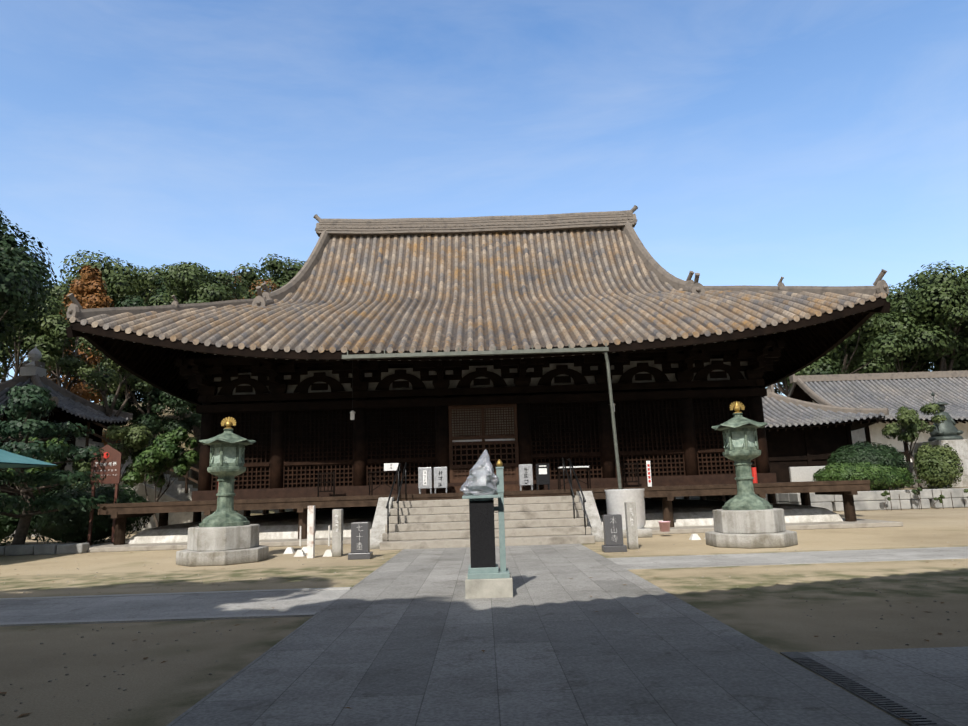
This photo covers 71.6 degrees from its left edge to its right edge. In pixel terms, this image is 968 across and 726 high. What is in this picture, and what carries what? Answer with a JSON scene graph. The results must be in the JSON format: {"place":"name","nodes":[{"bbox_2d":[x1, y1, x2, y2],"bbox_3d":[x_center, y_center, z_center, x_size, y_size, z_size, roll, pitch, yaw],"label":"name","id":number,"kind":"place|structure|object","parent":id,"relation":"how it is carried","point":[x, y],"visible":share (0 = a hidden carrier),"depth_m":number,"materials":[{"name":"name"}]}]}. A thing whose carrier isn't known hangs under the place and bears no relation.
{"place":"outdoors","nodes":[
{"label":"outdoors","id":0,"kind":"place"},
{"bbox_2d":[0,411,98,498],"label":"hall walls","id":1,"kind":"structure","parent":0,"point":[60,417],"depth_m":28.48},
{"bbox_2d":[40,407,102,465],"bbox_3d":[-19.930,4.230,29.151,4.200,4.248,4.200,-2,-11,0],"label":"hall timber","id":2,"kind":"object","parent":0,"point":[75,420],"depth_m":29.24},
{"bbox_2d":[0,385,128,426],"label":"hall eaves","id":3,"kind":"object","parent":2,"relation":"on","point":[106,424],"visible":0.15,"depth_m":28.99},
{"bbox_2d":[0,377,129,422],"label":"hall roof tiles","id":4,"kind":"object","parent":2,"relation":"on","point":[71,406],"visible":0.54,"depth_m":29.67,"materials":[{"name":"grey tile"}]},
{"bbox_2d":[0,361,132,419],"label":"roof ridge","id":5,"kind":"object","parent":4,"relation":"on","point":[36,380],"visible":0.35,"depth_m":30.12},
{"bbox_2d":[20,346,46,376],"bbox_3d":[-20.065,-0.068,29.964,0.720,1.400,0.720,-2,-11,0],"label":"roof finial","id":6,"kind":"object","parent":5,"relation":"on","point":[31,368],"visible":0.9,"depth_m":29.76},
{"bbox_2d":[63,345,145,391],"bbox_3d":[-17.684,0.062,32.005,3.088,2.442,4.359,-2,-11,0],"label":"tree foliage","id":7,"kind":"object","parent":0,"point":[106,376],"visible":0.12,"depth_m":31.36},
{"bbox_2d":[0,589,348,622],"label":"paved path","id":8,"kind":"structure","parent":0,"point":[158,606],"depth_m":8.02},
{"bbox_2d":[97,402,292,515],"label":"hill terrain","id":9,"kind":"structure","parent":0,"point":[252,512],"depth_m":39.58,"materials":[{"name":"plant"}]},
{"bbox_2d":[0,207,61,360],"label":"tree","id":10,"kind":"object","parent":9,"relation":"on","point":[30,266],"depth_m":24.07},
{"bbox_2d":[0,257,37,319],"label":"tree foliage","id":11,"kind":"object","parent":10,"relation":"attached to","point":[2,293],"visible":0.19,"depth_m":23.49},
{"bbox_2d":[0,296,67,382],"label":"tree","id":12,"kind":"object","parent":9,"relation":"on","point":[41,339],"depth_m":33.30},
{"bbox_2d":[1,437,70,539],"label":"tree","id":13,"kind":"object","parent":9,"relation":"on","point":[54,441],"depth_m":25.07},
{"bbox_2d":[6,313,108,390],"bbox_3d":[-21.751,1.869,33.882,5.580,9.235,6.399,-2,-11,0],"label":"tree","id":14,"kind":"object","parent":9,"relation":"on","point":[53,357],"depth_m":33.48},
{"bbox_2d":[100,393,193,452],"bbox_3d":[-18.404,3.391,36.079,4.904,6.802,4.573,-2,-11,0],"label":"foliage","id":15,"kind":"object","parent":14,"relation":"attached to","point":[183,418],"depth_m":35.15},
{"bbox_2d":[46,265,135,444],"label":"tree","id":16,"kind":"object","parent":9,"relation":"on","point":[89,280],"depth_m":40.71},
{"bbox_2d":[24,250,172,391],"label":"tree","id":17,"kind":"object","parent":9,"relation":"on","point":[142,282],"depth_m":49.49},
{"bbox_2d":[54,266,160,362],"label":"tree foliage","id":18,"kind":"object","parent":17,"relation":"attached to","point":[116,283],"visible":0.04,"depth_m":49.26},
{"bbox_2d":[55,337,153,442],"bbox_3d":[-17.637,2.502,31.644,3.742,7.863,5.074,-2,-11,0],"label":"tree","id":19,"kind":"object","parent":9,"relation":"on","point":[69,362],"depth_m":31.59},
{"bbox_2d":[85,362,177,441],"bbox_3d":[-17.385,2.139,34.993,6.450,9.835,5.567,-2,-11,0],"label":"tree","id":20,"kind":"object","parent":9,"relation":"on","point":[139,397],"depth_m":34.21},
{"bbox_2d":[117,391,201,477],"bbox_3d":[-15.834,4.223,32.831,4.570,5.840,5.061,-2,-11,0],"label":"foliage","id":21,"kind":"object","parent":20,"relation":"attached to","point":[154,427],"depth_m":32.51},
{"bbox_2d":[121,426,198,526],"bbox_3d":[-11.966,4.467,25.040,2.464,4.221,3.446,-2,-11,0],"label":"tree","id":22,"kind":"object","parent":9,"relation":"on","point":[162,452],"depth_m":24.70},
{"bbox_2d":[115,278,242,416],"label":"tree","id":23,"kind":"object","parent":9,"relation":"on","point":[137,301],"depth_m":45.42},
{"bbox_2d":[143,262,248,479],"bbox_3d":[-16.048,0.392,37.103,5.742,12.023,7.495,-2,-11,0],"label":"tree","id":24,"kind":"object","parent":9,"relation":"on","point":[203,283],"depth_m":36.18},
{"bbox_2d":[163,273,234,304],"bbox_3d":[-16.115,-2.598,37.763,4.346,4.959,6.280,-2,-11,0],"label":"tree foliage","id":25,"kind":"object","parent":24,"relation":"attached to","point":[213,293],"visible":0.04,"depth_m":35.46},
{"bbox_2d":[215,270,278,299],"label":"tree","id":26,"kind":"object","parent":9,"relation":"on","point":[270,284],"depth_m":41.62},
{"bbox_2d":[233,253,305,299],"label":"tree","id":27,"kind":"object","parent":9,"relation":"on","point":[280,271],"depth_m":52.92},
{"bbox_2d":[69,304,866,386],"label":"hall eave soffit","id":28,"kind":"structure","parent":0,"point":[847,320],"depth_m":18.49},
{"bbox_2d":[418,464,532,493],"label":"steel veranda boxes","id":29,"kind":"object","parent":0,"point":[528,473],"visible":1,"depth_m":18.20,"materials":[{"name":"silver metal"}]},
{"bbox_2d":[317,462,639,496],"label":"wooden veranda tables","id":30,"kind":"object","parent":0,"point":[588,483],"visible":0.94,"depth_m":18.70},
{"bbox_2d":[342,343,621,488],"bbox_3d":[-0.102,1.440,17.269,7.090,3.796,0.225,-2,-11,0],"label":"metal gutter","id":31,"kind":"object","parent":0,"point":[605,349],"visible":0.94,"depth_m":17.48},
{"bbox_2d":[212,338,753,489],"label":"dark hall walls","id":32,"kind":"structure","parent":0,"point":[487,363],"depth_m":20.02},
{"bbox_2d":[175,340,784,395],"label":"eave brackets","id":33,"kind":"object","parent":32,"relation":"attached to","point":[199,374],"visible":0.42,"depth_m":20.18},
{"bbox_2d":[66,298,890,404],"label":"roof eaves","id":34,"kind":"object","parent":33,"relation":"on","point":[783,368],"visible":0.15,"depth_m":18.95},
{"bbox_2d":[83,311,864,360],"bbox_3d":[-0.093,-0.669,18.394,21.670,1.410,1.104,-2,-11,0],"label":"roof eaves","id":35,"kind":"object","parent":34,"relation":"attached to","point":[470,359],"visible":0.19,"depth_m":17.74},
{"bbox_2d":[67,227,887,352],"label":"hall roof tiles","id":36,"kind":"object","parent":34,"relation":"on","point":[483,291],"visible":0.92,"depth_m":22.60,"materials":[{"name":"tile"}]},
{"bbox_2d":[79,210,876,318],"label":"hall roof ridges","id":37,"kind":"object","parent":36,"relation":"on","point":[329,228],"visible":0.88,"depth_m":29.57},
{"bbox_2d":[66,205,888,318],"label":"roof ornaments","id":38,"kind":"object","parent":37,"relation":"on","point":[880,284],"visible":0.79,"depth_m":23.51},
{"bbox_2d":[214,358,747,394],"bbox_3d":[-0.083,1.954,28.359,16.500,0.700,16.450,-2,-11,0],"label":"bracket frieze","id":39,"kind":"object","parent":32,"relation":"attached to","point":[490,368],"visible":0.07,"depth_m":20.28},
{"bbox_2d":[211,397,755,489],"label":"lattice wall","id":40,"kind":"structure","parent":32,"relation":"attached to","point":[431,459],"depth_m":19.91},
{"bbox_2d":[426,404,543,493],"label":"wooden hall doors","id":41,"kind":"structure","parent":32,"relation":"in","point":[459,473],"depth_m":19.86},
{"bbox_2d":[452,408,513,436],"bbox_3d":[-0.032,1.763,20.060,1.900,0.810,0.010,-2,-11,0],"label":"lattice window","id":42,"kind":"structure","parent":41,"relation":"in","point":[496,421],"depth_m":20.06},
{"bbox_2d":[0,507,967,725],"bbox_3d":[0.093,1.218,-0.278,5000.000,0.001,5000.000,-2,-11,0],"label":"ground","id":43,"kind":"structure","parent":0,"point":[157,692],"depth_m":6.89,"materials":[{"name":"sand"}]},
{"bbox_2d":[0,493,35,545],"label":"foliage","id":44,"kind":"object","parent":43,"relation":"on","point":[4,526],"visible":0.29,"depth_m":20.15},
{"bbox_2d":[0,449,56,467],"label":"canopy","id":45,"kind":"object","parent":43,"relation":"on","point":[9,459],"depth_m":16.32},
{"bbox_2d":[0,543,89,555],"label":"garden kerb stones","id":46,"kind":"object","parent":43,"relation":"on","point":[48,549],"visible":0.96,"depth_m":16.78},
{"bbox_2d":[0,384,122,544],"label":"pine","id":47,"kind":"object","parent":43,"relation":"on","point":[34,398],"depth_m":17.97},
{"bbox_2d":[16,484,151,543],"bbox_3d":[-12.562,4.792,21.015,4.257,1.953,2.136,-2,-11,0],"label":"hedge","id":48,"kind":"object","parent":43,"relation":"on","point":[125,495],"depth_m":20.47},
{"bbox_2d":[32,492,131,541],"bbox_3d":[-12.552,4.820,21.009,3.120,1.540,1.560,-2,-11,0],"label":"hedge","id":49,"kind":"object","parent":48,"relation":"attached to","point":[74,530],"visible":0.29,"depth_m":20.38,"materials":[{"name":"green plant"}]},
{"bbox_2d":[87,444,121,544],"bbox_3d":[-10.720,3.739,18.963,0.840,2.860,0.095,-2,-11,0],"label":"signboard wood","id":50,"kind":"object","parent":43,"relation":"on","point":[115,455],"visible":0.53,"depth_m":19.04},
{"bbox_2d":[71,423,153,492],"bbox_3d":[-14.574,4.606,26.008,3.287,4.454,3.914,-2,-11,0],"label":"tree","id":51,"kind":"object","parent":43,"relation":"on","point":[129,439],"depth_m":26.05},
{"bbox_2d":[63,455,206,530],"bbox_3d":[-15.150,5.046,28.748,8.700,4.200,0.300,-2,-11,0],"label":"stair sidewall","id":52,"kind":"object","parent":43,"relation":"on","point":[179,517],"visible":0.06,"depth_m":28.45,"materials":[{"name":"concrete"}]},
{"bbox_2d":[75,437,243,514],"bbox_3d":[-14.851,5.402,30.411,7.592,4.432,2.884,-2,-11,0],"label":"concrete hill stair","id":53,"kind":"object","parent":43,"relation":"on","point":[176,489],"visible":0.17,"depth_m":29.65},
{"bbox_2d":[77,417,198,492],"bbox_3d":[-14.878,4.236,29.627,7.645,5.200,1.265,-2,-11,0],"label":"hill stair railing","id":54,"kind":"object","parent":53,"relation":"on","point":[186,477],"visible":0.06,"depth_m":29.58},
{"bbox_2d":[0,587,351,626],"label":"path kerb","id":55,"kind":"structure","parent":43,"relation":"on","point":[161,618],"depth_m":7.13,"materials":[{"name":"stone"}]},
{"bbox_2d":[176,524,268,566],"bbox_3d":[-5.232,3.635,13.507,1.608,0.700,1.608,-2,-11,0],"label":"lantern base","id":56,"kind":"object","parent":43,"relation":"on","point":[218,546],"visible":0.98,"depth_m":12.94,"materials":[{"name":"stone"}]},
{"bbox_2d":[199,428,255,526],"bbox_3d":[-5.274,2.322,13.755,0.970,1.973,1.120,-2,-11,0],"label":"bronze lantern","id":57,"kind":"object","parent":56,"relation":"on","point":[225,514],"visible":0.96,"depth_m":13.56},
{"bbox_2d":[211,447,244,462],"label":"lantern panels","id":58,"kind":"object","parent":57,"relation":"attached to","point":[229,454],"visible":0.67,"depth_m":13.64,"materials":[{"name":"white metal"}]},
{"bbox_2d":[221,417,235,428],"bbox_3d":[-5.308,1.245,13.959,0.276,0.248,0.185,-9,-13,32],"label":"lantern finial","id":59,"kind":"object","parent":57,"relation":"on","point":[229,421],"visible":0.96,"depth_m":13.95,"materials":[{"name":"gold metal"}]},
{"bbox_2d":[307,506,314,557],"bbox_3d":[-3.539,3.454,13.747,0.130,1.040,0.130,-2,-11,0],"label":"white post","id":60,"kind":"object","parent":43,"relation":"on","point":[311,533],"visible":1,"depth_m":13.70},
{"bbox_2d":[0,530,963,720],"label":"fallen leaves","id":61,"kind":"object","parent":43,"relation":"on","point":[24,714],"visible":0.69,"depth_m":5.42,"materials":[{"name":"brown plant"}]},
{"bbox_2d":[1,534,967,724],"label":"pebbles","id":62,"kind":"object","parent":43,"relation":"on","point":[365,565],"visible":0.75,"depth_m":6.45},
{"bbox_2d":[332,502,638,556],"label":"stone posts","id":63,"kind":"object","parent":43,"relation":"on","point":[631,534],"visible":1,"depth_m":13.76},
{"bbox_2d":[370,491,603,548],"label":"hall step sides","id":64,"kind":"object","parent":43,"relation":"on","point":[592,516],"visible":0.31,"depth_m":16.35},
{"bbox_2d":[348,514,626,559],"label":"stone markers","id":65,"kind":"object","parent":43,"relation":"on","point":[615,545],"visible":1,"depth_m":13.03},
{"bbox_2d":[380,496,594,549],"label":"stone stairs","id":66,"kind":"structure","parent":43,"relation":"on","point":[429,524],"depth_m":15.89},
{"bbox_2d":[386,457,586,540],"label":"handrails","id":67,"kind":"object","parent":66,"relation":"on","point":[563,462],"visible":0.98,"depth_m":16.38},
{"bbox_2d":[283,525,704,556],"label":"white flag stands","id":68,"kind":"object","parent":43,"relation":"on","point":[302,552],"visible":0.85,"depth_m":14.18,"materials":[{"name":"paint"}]},
{"bbox_2d":[87,517,902,552],"bbox_3d":[0.057,6.417,27.541,21.300,0.120,21.300,-2,-11,0],"label":"stone hall platform","id":69,"kind":"object","parent":43,"relation":"on","point":[843,524],"visible":0.19,"depth_m":17.13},
{"bbox_2d":[127,498,842,543],"bbox_3d":[0.048,6.122,27.596,19.300,0.480,19.300,-2,-11,0],"label":"hall plaster","id":70,"kind":"object","parent":69,"relation":"on","point":[282,525],"visible":0.46,"depth_m":18.40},
{"bbox_2d":[604,489,645,528],"bbox_3d":[3.549,3.650,16.822,1.000,0.960,1.000,-2,-11,0],"label":"water tank","id":71,"kind":"object","parent":43,"relation":"on","point":[616,499],"visible":0.56,"depth_m":16.46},
{"bbox_2d":[623,527,651,537],"bbox_3d":[3.567,4.219,16.715,1.000,0.200,1.000,-2,-11,0],"label":"rain barrel base","id":72,"kind":"object","parent":43,"relation":"on","point":[644,532],"visible":0.38,"depth_m":16.23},
{"bbox_2d":[658,521,670,531],"bbox_3d":[4.413,3.991,16.403,0.300,0.240,0.292,-2,-11,0],"label":"pink bucket","id":73,"kind":"object","parent":43,"relation":"on","point":[664,526],"visible":1,"depth_m":16.30,"materials":[{"name":"plastic"}]},
{"bbox_2d":[705,508,797,548],"bbox_3d":[5.362,3.316,13.580,1.608,0.700,1.608,-2,-11,0],"label":"lantern pedestal","id":74,"kind":"object","parent":43,"relation":"on","point":[751,529],"visible":0.94,"depth_m":13.02,"materials":[{"name":"stone"}]},
{"bbox_2d":[711,413,772,509],"bbox_3d":[5.321,2.003,13.828,0.970,1.973,1.120,-2,-11,0],"label":"bronze lantern","id":75,"kind":"object","parent":74,"relation":"on","point":[746,497],"visible":0.98,"depth_m":13.63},
{"bbox_2d":[722,431,756,447],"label":"lantern panels","id":76,"kind":"object","parent":75,"relation":"attached to","point":[738,439],"visible":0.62,"depth_m":13.71,"materials":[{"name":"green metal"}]},
{"bbox_2d":[675,488,967,510],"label":"terrace stone wall","id":77,"kind":"structure","parent":43,"relation":"on","point":[863,501],"depth_m":26.17,"materials":[{"name":"stone"}]},
{"bbox_2d":[774,313,911,395],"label":"tree","id":78,"kind":"object","parent":43,"relation":"on","point":[871,345],"depth_m":47.37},
{"bbox_2d":[804,325,895,374],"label":"tree foliage","id":79,"kind":"object","parent":78,"relation":"attached to","point":[858,353],"visible":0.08,"depth_m":47.12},
{"bbox_2d":[780,652,940,725],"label":"drain grate","id":80,"kind":"object","parent":43,"relation":"on","point":[887,705],"visible":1,"depth_m":3.96,"materials":[{"name":"metal"}]},
{"bbox_2d":[838,260,967,373],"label":"tree","id":81,"kind":"object","parent":43,"relation":"on","point":[954,293],"depth_m":49.68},
{"bbox_2d":[870,277,966,370],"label":"tree foliage","id":82,"kind":"object","parent":81,"relation":"attached to","point":[933,309],"visible":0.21,"depth_m":49.48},
{"bbox_2d":[889,476,953,509],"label":"young plant stakes","id":83,"kind":"object","parent":43,"relation":"on","point":[920,498],"visible":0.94,"depth_m":25.72,"materials":[{"name":"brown wood"}]},
{"bbox_2d":[905,479,921,508],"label":"young plant","id":84,"kind":"object","parent":83,"relation":"attached to","point":[915,491],"depth_m":25.90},
{"bbox_2d":[884,312,967,372],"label":"tree","id":85,"kind":"object","parent":43,"relation":"on","point":[964,347],"depth_m":52.35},
{"bbox_2d":[97,480,870,544],"bbox_3d":[0.038,5.828,27.652,20.400,1.080,20.400,-2,-11,0],"label":"wooden veranda","id":86,"kind":"object","parent":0,"point":[847,490],"visible":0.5,"depth_m":17.75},
{"bbox_2d":[192,473,776,500],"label":"wood hall rails","id":87,"kind":"object","parent":86,"relation":"on","point":[414,488],"visible":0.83,"depth_m":19.45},
{"bbox_2d":[535,464,549,489],"bbox_3d":[1.602,3.113,18.346,0.360,0.700,0.300,-2,-11,0],"label":"offering box","id":88,"kind":"object","parent":86,"relation":"on","point":[542,479],"visible":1,"depth_m":18.20,"materials":[{"name":"black"}]},
{"bbox_2d":[384,461,757,486],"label":"signs","id":89,"kind":"object","parent":86,"relation":"on","point":[387,466],"depth_m":18.40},
{"bbox_2d":[198,386,769,490],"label":"pillars","id":90,"kind":"structure","parent":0,"point":[442,445],"depth_m":19.81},
{"bbox_2d":[196,379,766,413],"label":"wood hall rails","id":91,"kind":"object","parent":90,"relation":"attached to","point":[460,401],"visible":0.62,"depth_m":19.97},
{"bbox_2d":[0,0,967,401],"label":"sky","id":92,"kind":"structure","parent":0,"point":[752,142],"materials":[{"name":"blue"}]},
{"bbox_2d":[166,544,907,725],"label":"paved walkway","id":93,"kind":"structure","parent":0,"point":[404,637],"depth_m":4.87,"materials":[{"name":"stone"}]},
{"bbox_2d":[462,467,509,578],"bbox_3d":[0.015,1.950,8.285,0.540,1.308,0.500,-2,-11,0],"label":"incense burner stand","id":94,"kind":"object","parent":93,"relation":"on","point":[502,571],"visible":0.9,"depth_m":8.16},
{"bbox_2d":[460,449,498,495],"bbox_3d":[-0.054,1.366,8.398,0.512,0.560,0.515,-2,-11,0],"label":"plastic bag","id":95,"kind":"object","parent":94,"relation":"on","point":[482,479],"visible":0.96,"depth_m":8.24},
{"bbox_2d":[469,500,495,567],"bbox_3d":[-0.020,2.092,8.258,0.300,0.800,0.340,-2,-11,0],"label":"black pedestal panel","id":96,"kind":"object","parent":94,"relation":"attached to","point":[482,537],"visible":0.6,"depth_m":8.09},
{"bbox_2d":[465,573,512,598],"bbox_3d":[0.059,2.699,8.144,0.560,0.220,0.560,-2,-11,0],"label":"stone base","id":97,"kind":"object","parent":93,"relation":"on","point":[490,588],"visible":0.88,"depth_m":7.87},
{"bbox_2d":[607,546,967,569],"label":"stone path","id":98,"kind":"structure","parent":0,"point":[785,558],"depth_m":10.93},
{"bbox_2d":[766,424,847,481],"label":"hall walls","id":99,"kind":"structure","parent":0,"point":[823,440],"depth_m":33.05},
{"bbox_2d":[765,423,852,465],"bbox_3d":[12.766,5.184,36.135,10.700,3.508,6.700,-2,-11,0],"label":"hall timber","id":100,"kind":"object","parent":99,"relation":"attached to","point":[808,457],"depth_m":32.88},
{"bbox_2d":[765,417,886,431],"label":"hall eaves","id":101,"kind":"object","parent":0,"point":[855,424],"visible":0.04,"depth_m":32.26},
{"bbox_2d":[791,384,967,423],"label":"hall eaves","id":102,"kind":"object","parent":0,"point":[799,393],"visible":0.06,"depth_m":43.82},
{"bbox_2d":[799,647,967,725],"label":"paving","id":103,"kind":"structure","parent":0,"point":[931,684],"depth_m":4.29,"materials":[{"name":"stone"}]},
{"bbox_2d":[809,487,967,507],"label":"terrace ground","id":104,"kind":"structure","parent":0,"point":[905,489],"depth_m":29.17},
{"bbox_2d":[789,466,824,481],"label":"monument slab","id":105,"kind":"structure","parent":104,"relation":"on","point":[801,474],"depth_m":29.12,"materials":[{"name":"stone"}]},
{"bbox_2d":[764,384,888,414],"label":"hall ridges","id":106,"kind":"object","parent":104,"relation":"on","point":[796,402],"visible":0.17,"depth_m":34.35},
{"bbox_2d":[762,396,884,427],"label":"hall roof tiles","id":107,"kind":"object","parent":106,"relation":"on","point":[777,413],"visible":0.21,"depth_m":33.30,"materials":[{"name":"grey tile"}]},
{"bbox_2d":[812,461,886,490],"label":"shrub","id":108,"kind":"object","parent":104,"relation":"on","point":[872,471],"visible":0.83,"depth_m":27.30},
{"bbox_2d":[827,441,909,489],"bbox_3d":[17.505,4.704,30.642,3.430,2.414,2.982,-2,-11,0],"label":"shrub","id":109,"kind":"object","parent":104,"relation":"on","point":[844,451],"visible":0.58,"depth_m":30.05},
{"bbox_2d":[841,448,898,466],"bbox_3d":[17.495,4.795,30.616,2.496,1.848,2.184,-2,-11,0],"label":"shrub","id":110,"kind":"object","parent":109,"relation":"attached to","point":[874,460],"visible":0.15,"depth_m":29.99,"materials":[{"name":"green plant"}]},
{"bbox_2d":[864,425,910,461],"bbox_3d":[34.400,4.196,42.963,25.200,6.650,11.900,-2,-11,0],"label":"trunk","id":111,"kind":"object","parent":104,"relation":"on","point":[868,439],"visible":0.02,"depth_m":38.22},
{"bbox_2d":[804,377,967,419],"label":"hall roof tiles","id":112,"kind":"object","parent":111,"relation":"on","point":[893,396],"visible":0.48,"depth_m":41.61,"materials":[{"name":"grey tile"}]},
{"bbox_2d":[787,370,967,405],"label":"hall ridges","id":113,"kind":"object","parent":112,"relation":"on","point":[799,380],"visible":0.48,"depth_m":43.40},
{"bbox_2d":[870,464,914,490],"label":"shrub","id":114,"kind":"object","parent":104,"relation":"on","point":[907,474],"visible":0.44,"depth_m":28.27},
{"bbox_2d":[895,439,967,487],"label":"statue pedestal","id":115,"kind":"object","parent":104,"relation":"on","point":[960,447],"visible":0.21,"depth_m":30.27,"materials":[{"name":"stone"}]},
{"bbox_2d":[928,392,962,440],"bbox_3d":[21.522,2.527,31.559,1.408,2.288,1.373,-2,-11,0],"label":"bronze monk statue","id":116,"kind":"object","parent":115,"relation":"on","point":[947,429],"visible":0.81,"depth_m":31.17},
{"bbox_2d":[913,443,963,488],"bbox_3d":[19.091,4.377,28.271,1.818,2.058,1.756,-2,-11,0],"label":"shrub","id":117,"kind":"object","parent":104,"relation":"on","point":[924,456],"depth_m":27.85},
{"bbox_2d":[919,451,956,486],"bbox_3d":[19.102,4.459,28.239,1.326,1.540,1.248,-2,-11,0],"label":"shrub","id":118,"kind":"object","parent":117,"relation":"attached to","point":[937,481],"visible":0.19,"depth_m":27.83,"materials":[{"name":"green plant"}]},
{"bbox_2d":[812,401,967,461],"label":"hall walls","id":119,"kind":"structure","parent":0,"point":[876,435],"depth_m":38.40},
{"bbox_2d":[881,403,946,487],"bbox_3d":[19.557,3.868,30.473,2.104,3.996,2.611,-2,-11,0],"label":"tree","id":120,"kind":"object","parent":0,"point":[893,430],"depth_m":30.24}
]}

